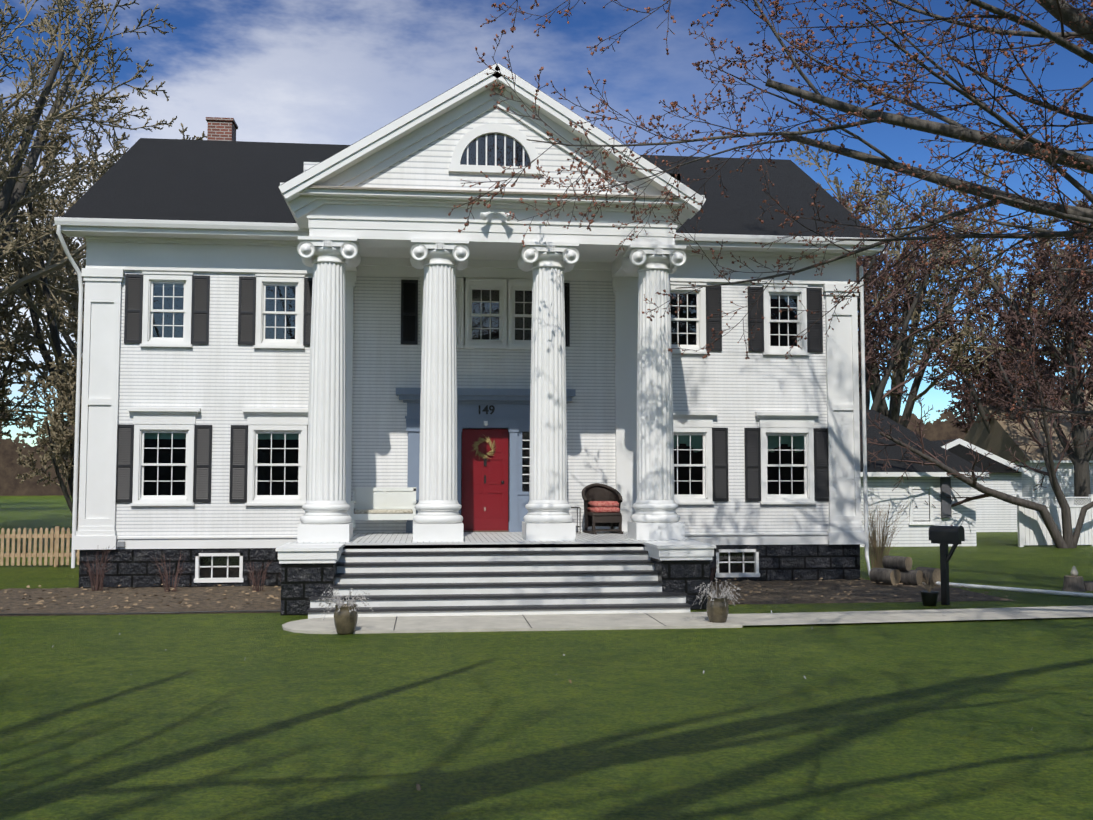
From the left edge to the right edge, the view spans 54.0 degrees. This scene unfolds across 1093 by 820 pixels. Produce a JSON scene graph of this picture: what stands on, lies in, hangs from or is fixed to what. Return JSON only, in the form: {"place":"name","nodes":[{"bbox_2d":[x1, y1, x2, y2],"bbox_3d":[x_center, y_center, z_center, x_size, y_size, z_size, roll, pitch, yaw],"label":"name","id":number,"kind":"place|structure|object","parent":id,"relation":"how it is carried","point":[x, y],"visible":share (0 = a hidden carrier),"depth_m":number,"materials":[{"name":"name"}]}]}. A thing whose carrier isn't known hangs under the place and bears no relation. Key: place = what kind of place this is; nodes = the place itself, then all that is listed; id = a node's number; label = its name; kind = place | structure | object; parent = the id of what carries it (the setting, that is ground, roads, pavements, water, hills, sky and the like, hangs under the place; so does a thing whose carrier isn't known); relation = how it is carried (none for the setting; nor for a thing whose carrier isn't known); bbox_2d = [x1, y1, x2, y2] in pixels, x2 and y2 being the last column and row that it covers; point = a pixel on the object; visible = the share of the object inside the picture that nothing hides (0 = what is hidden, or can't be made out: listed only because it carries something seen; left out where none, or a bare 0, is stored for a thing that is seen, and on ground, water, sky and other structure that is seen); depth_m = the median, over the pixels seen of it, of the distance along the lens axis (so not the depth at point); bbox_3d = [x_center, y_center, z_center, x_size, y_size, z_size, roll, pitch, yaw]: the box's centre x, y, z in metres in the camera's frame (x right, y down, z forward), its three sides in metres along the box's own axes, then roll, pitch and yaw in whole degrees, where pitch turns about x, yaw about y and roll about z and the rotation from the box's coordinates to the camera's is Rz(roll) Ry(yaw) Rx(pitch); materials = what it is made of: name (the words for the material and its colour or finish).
{"place":"outdoors","nodes":[
{"label":"outdoors","id":0,"kind":"place"},
{"bbox_2d":[78,544,860,587],"bbox_3d":[-1.782,3.492,26.510,15.660,0.850,10.040,0,-4,-6],"label":"house foundation","id":1,"kind":"object","parent":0,"point":[132,568],"visible":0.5,"depth_m":21.05,"materials":[{"name":"black stone"}]},
{"bbox_2d":[116,87,828,536],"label":"house walls","id":2,"kind":"structure","parent":0,"point":[222,379],"depth_m":21.58,"materials":[{"name":"white wood"}]},
{"bbox_2d":[62,64,878,237],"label":"house roof","id":3,"kind":"structure","parent":2,"relation":"on","point":[220,173],"depth_m":23.87,"materials":[{"name":"black"}]},
{"bbox_2d":[116,272,828,582],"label":"house windows","id":4,"kind":"structure","parent":2,"relation":"in","point":[138,328],"depth_m":21.53,"materials":[{"name":"white wood"}]},
{"bbox_2d":[144,134,804,577],"bbox_3d":[-1.110,-0.729,20.657,13.830,8.280,3.840,0,-4,-6],"label":"house glass","id":5,"kind":"object","parent":4,"relation":"in","point":[280,326],"visible":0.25,"depth_m":21.62,"materials":[{"name":"glass"}]},
{"bbox_2d":[0,496,1092,819],"bbox_3d":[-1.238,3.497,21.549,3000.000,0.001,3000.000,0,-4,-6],"label":"lawn","id":6,"kind":"structure","parent":0,"point":[230,716],"depth_m":9.60,"materials":[{"name":"green plant"}]},
{"bbox_2d":[0,322,12,425],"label":"tree","id":7,"kind":"object","parent":6,"relation":"on","point":[9,390],"visible":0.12,"depth_m":68.88,"materials":[{"name":"brown plant"}]},
{"bbox_2d":[0,295,31,415],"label":"tree","id":8,"kind":"object","parent":6,"relation":"on","point":[7,389],"visible":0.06,"depth_m":40.12,"materials":[{"name":"brown plant"}]},
{"bbox_2d":[0,299,52,442],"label":"tree","id":9,"kind":"object","parent":6,"relation":"on","point":[11,346],"visible":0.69,"depth_m":33.06,"materials":[{"name":"brown plant"}]},
{"bbox_2d":[0,215,61,357],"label":"tree","id":10,"kind":"object","parent":6,"relation":"on","point":[31,230],"visible":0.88,"depth_m":27.24,"materials":[{"name":"brown plant"}]},
{"bbox_2d":[0,526,79,566],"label":"picket fence","id":11,"kind":"object","parent":6,"relation":"on","point":[57,536],"visible":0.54,"depth_m":25.61,"materials":[{"name":"brown wood"}]},
{"bbox_2d":[2,352,82,557],"bbox_3d":[-12.609,1.212,29.069,3.592,5.929,5.192,2,-4,-34],"label":"tree","id":12,"kind":"object","parent":6,"relation":"on","point":[57,432],"visible":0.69,"depth_m":28.64,"materials":[{"name":"brown plant"}]},
{"bbox_2d":[0,237,84,443],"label":"tree","id":13,"kind":"object","parent":6,"relation":"on","point":[16,410],"visible":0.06,"depth_m":44.08,"materials":[{"name":"brown plant"}]},
{"bbox_2d":[0,104,84,365],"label":"tree","id":14,"kind":"object","parent":6,"relation":"on","point":[70,344],"visible":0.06,"depth_m":53.41,"materials":[{"name":"brown plant"}]},
{"bbox_2d":[0,111,103,342],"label":"tree","id":15,"kind":"object","parent":6,"relation":"on","point":[73,185],"visible":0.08,"depth_m":47.34,"materials":[{"name":"brown plant"}]},
{"bbox_2d":[0,0,119,284],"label":"tree","id":16,"kind":"object","parent":6,"relation":"on","point":[3,25],"visible":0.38,"depth_m":35.09,"materials":[{"name":"brown plant"}]},
{"bbox_2d":[57,316,83,420],"bbox_3d":[-14.717,0.725,36.762,4.109,7.892,6.997,3,-5,-39],"label":"tree","id":17,"kind":"object","parent":6,"relation":"on","point":[75,336],"visible":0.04,"depth_m":36.11,"materials":[{"name":"brown plant"}]},
{"bbox_2d":[0,0,176,329],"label":"tree","id":18,"kind":"object","parent":6,"relation":"on","point":[13,199],"visible":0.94,"depth_m":29.98,"materials":[{"name":"brown plant"}]},
{"bbox_2d":[0,103,206,426],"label":"tree","id":19,"kind":"object","parent":6,"relation":"on","point":[43,294],"visible":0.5,"depth_m":32.79,"materials":[{"name":"brown plant"}]},
{"bbox_2d":[54,63,884,618],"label":"house trim","id":20,"kind":"structure","parent":6,"relation":"on","point":[540,555],"depth_m":18.91,"materials":[{"name":"white wood"}]},
{"bbox_2d":[350,487,415,533],"bbox_3d":[-3.162,1.959,20.842,1.250,0.900,0.580,0,-4,-6],"label":"porch bench","id":21,"kind":"object","parent":20,"relation":"on","point":[383,503],"visible":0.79,"depth_m":21.07,"materials":[{"name":"white wood"}]},
{"bbox_2d":[462,429,507,530],"bbox_3d":[-1.246,1.416,21.758,0.940,2.060,0.140,0,-4,-6],"label":"front door","id":22,"kind":"structure","parent":20,"relation":"attached to","point":[484,479],"depth_m":21.77,"materials":[{"name":"red wood"}]},
{"bbox_2d":[479,405,494,413],"bbox_3d":[-1.213,-0.002,21.733,0.327,0.189,0.016,0,-4,-6],"label":"house number","id":23,"kind":"object","parent":20,"relation":"attached to","point":[485,409],"visible":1,"depth_m":21.73,"materials":[{"name":"black metal"}]},
{"bbox_2d":[571,507,580,533],"bbox_3d":[0.438,2.177,21.214,0.420,0.512,0.420,0,-4,-6],"label":"side table","id":24,"kind":"object","parent":20,"relation":"on","point":[577,519],"visible":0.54,"depth_m":21.05,"materials":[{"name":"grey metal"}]},
{"bbox_2d":[582,483,622,533],"bbox_3d":[1.103,1.937,21.163,0.815,0.985,0.858,0,-4,-6],"label":"wicker chair","id":25,"kind":"object","parent":20,"relation":"on","point":[602,504],"visible":1,"depth_m":21.05,"materials":[{"name":"brown wicker"}]},
{"bbox_2d":[0,410,968,495],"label":"treeline","id":26,"kind":"object","parent":6,"relation":"on","point":[11,468],"visible":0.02,"depth_m":136.35,"materials":[{"name":"brown plant"}]},
{"bbox_2d":[0,579,1015,615],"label":"mulch beds","id":27,"kind":"object","parent":6,"relation":"on","point":[14,602],"visible":0.6,"depth_m":19.02,"materials":[{"name":"brown soil"}]},
{"bbox_2d":[81,546,114,590],"bbox_3d":[-8.410,2.963,20.084,0.604,0.881,0.568,1,-4,-12],"label":"shrub","id":28,"kind":"object","parent":27,"relation":"on","point":[98,584],"visible":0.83,"depth_m":20.04,"materials":[{"name":"brown plant"}]},
{"bbox_2d":[150,552,186,591],"bbox_3d":[-7.056,3.008,19.967,0.674,0.778,0.671,1,-4,-20],"label":"shrub","id":29,"kind":"object","parent":27,"relation":"on","point":[167,583],"visible":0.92,"depth_m":19.95,"materials":[{"name":"brown plant"}]},
{"bbox_2d":[246,560,270,591],"bbox_3d":[-5.387,3.106,20.000,0.515,0.586,0.515,0,-4,-6],"label":"shrub","id":30,"kind":"object","parent":27,"relation":"on","point":[259,578],"visible":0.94,"depth_m":20.02,"materials":[{"name":"brown plant"}]},
{"bbox_2d":[0,266,1092,614],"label":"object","id":31,"kind":"object","parent":27,"relation":"on","point":[1000,588],"visible":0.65,"depth_m":22.18,"materials":[{"name":"metal"}]},
{"bbox_2d":[710,561,719,584],"bbox_3d":[3.199,3.178,21.289,0.496,0.610,0.482,0,-4,-6],"label":"shrub","id":32,"kind":"object","parent":27,"relation":"on","point":[711,571],"visible":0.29,"depth_m":21.20,"materials":[{"name":"brown plant"}]},
{"bbox_2d":[869,556,940,585],"bbox_3d":[7.161,3.199,21.307,1.434,0.584,0.604,0,-4,4],"label":"log pile","id":33,"kind":"object","parent":27,"relation":"on","point":[895,570],"visible":0.79,"depth_m":21.16,"materials":[{"name":"brown wood"}]},
{"bbox_2d":[0,578,1032,800],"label":"lawn litter","id":34,"kind":"object","parent":6,"relation":"on","point":[417,785],"visible":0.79,"depth_m":18.89,"materials":[{"name":"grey plant"}]},
{"bbox_2d":[448,0,1092,422],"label":"maple tree","id":35,"kind":"object","parent":6,"relation":"on","point":[1064,12],"visible":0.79,"depth_m":13.92,"materials":[{"name":"brown plant"}]},
{"bbox_2d":[861,499,912,567],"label":"ornamental grass","id":36,"kind":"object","parent":6,"relation":"on","point":[877,563],"depth_m":23.00,"materials":[{"name":"brown plant"}]},
{"bbox_2d":[833,191,958,382],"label":"tree","id":37,"kind":"object","parent":6,"relation":"on","point":[897,281],"visible":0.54,"depth_m":45.40,"materials":[{"name":"brown plant"}]},
{"bbox_2d":[787,126,1018,427],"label":"tree","id":38,"kind":"object","parent":6,"relation":"on","point":[897,376],"visible":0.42,"depth_m":58.12,"materials":[{"name":"brown plant"}]},
{"bbox_2d":[859,409,988,546],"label":"outbuilding","id":39,"kind":"structure","parent":6,"relation":"on","point":[919,487],"depth_m":33.62,"materials":[{"name":"white wood"}]},
{"bbox_2d":[920,574,938,606],"bbox_3d":[6.366,2.998,17.832,0.300,0.519,0.292,0,-4,-6],"label":"potted plant","id":40,"kind":"object","parent":6,"relation":"on","point":[929,597],"visible":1,"depth_m":17.74,"materials":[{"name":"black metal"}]},
{"bbox_2d":[856,196,1018,410],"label":"tree","id":41,"kind":"object","parent":6,"relation":"on","point":[913,301],"visible":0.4,"depth_m":52.01,"materials":[{"name":"brown plant"}]},
{"bbox_2d":[929,525,964,604],"bbox_3d":[6.734,2.603,18.013,0.219,1.330,0.537,3,-5,-41],"label":"mailbox","id":42,"kind":"object","parent":6,"relation":"on","point":[943,536],"visible":1,"depth_m":17.99,"materials":[{"name":"black metal"}]},
{"bbox_2d":[930,314,1013,433],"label":"tree","id":43,"kind":"object","parent":6,"relation":"on","point":[968,414],"visible":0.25,"depth_m":80.44,"materials":[{"name":"brown plant"}]},
{"bbox_2d":[860,305,1092,547],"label":"crabapple tree","id":44,"kind":"object","parent":6,"relation":"on","point":[1069,539],"visible":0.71,"depth_m":32.81,"materials":[{"name":"brown plant"}]},
{"bbox_2d":[931,438,1032,531],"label":"white garage","id":45,"kind":"structure","parent":6,"relation":"on","point":[993,514],"depth_m":42.74,"materials":[{"name":"white wood"}]},
{"bbox_2d":[912,233,1081,433],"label":"tree","id":46,"kind":"object","parent":6,"relation":"on","point":[990,375],"visible":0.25,"depth_m":65.05,"materials":[{"name":"brown plant"}]},
{"bbox_2d":[906,151,1092,392],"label":"tree","id":47,"kind":"object","parent":6,"relation":"on","point":[995,287],"visible":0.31,"depth_m":55.99,"materials":[{"name":"brown plant"}]},
{"bbox_2d":[963,406,1092,505],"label":"neighbour house","id":48,"kind":"structure","parent":6,"relation":"on","point":[999,437],"depth_m":62.59,"materials":[{"name":"white wood"}]},
{"bbox_2d":[987,315,1068,405],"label":"tree","id":49,"kind":"object","parent":6,"relation":"on","point":[1063,368],"visible":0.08,"depth_m":79.25,"materials":[{"name":"brown plant"}]},
{"bbox_2d":[979,191,1092,504],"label":"tree","id":50,"kind":"object","parent":6,"relation":"on","point":[1080,458],"visible":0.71,"depth_m":46.26,"materials":[{"name":"brown plant"}]},
{"bbox_2d":[1017,494,1092,546],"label":"lattice fence","id":51,"kind":"object","parent":6,"relation":"on","point":[1032,528],"visible":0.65,"depth_m":33.47,"materials":[{"name":"white wood"}]},
{"bbox_2d":[1056,390,1092,405],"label":"house","id":52,"kind":"structure","parent":6,"relation":"on","point":[1064,397],"depth_m":75.77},
{"bbox_2d":[1058,300,1092,439],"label":"tree","id":53,"kind":"object","parent":6,"relation":"on","point":[1068,306],"visible":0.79,"depth_m":37.80,"materials":[{"name":"brown plant"}]},
{"bbox_2d":[1062,566,1092,591],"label":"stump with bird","id":54,"kind":"object","parent":6,"relation":"on","point":[1074,582],"visible":0.94,"depth_m":20.17},
{"bbox_2d":[0,0,1092,446],"label":"sky","id":55,"kind":"structure","parent":0,"point":[338,72],"materials":[{"name":"blue"}]},
{"bbox_2d":[282,605,1092,633],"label":"sidewalk","id":56,"kind":"structure","parent":0,"point":[490,623],"depth_m":15.83,"materials":[{"name":"concrete"}]},
{"bbox_2d":[316,587,372,634],"bbox_3d":[-2.749,2.716,14.674,0.763,0.674,0.744,0,-4,-6],"label":"planter","id":57,"kind":"object","parent":56,"relation":"on","point":[345,618],"visible":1,"depth_m":14.51,"materials":[{"name":"ceramic"}]},
{"bbox_2d":[692,578,741,622],"bbox_3d":[2.481,2.786,15.591,0.680,0.652,0.752,-3,-5,35],"label":"planter","id":58,"kind":"object","parent":56,"relation":"on","point":[717,608],"visible":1,"depth_m":15.49,"materials":[{"name":"ceramic"}]},
{"bbox_2d":[940,477,951,517],"bbox_3d":[12.532,2.724,33.649,0.300,1.300,0.100,0,-4,-6],"label":"shutter","id":59,"kind":"object","parent":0,"point":[945,490],"visible":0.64,"depth_m":33.60,"materials":[{"name":"black wood"}]}
]}

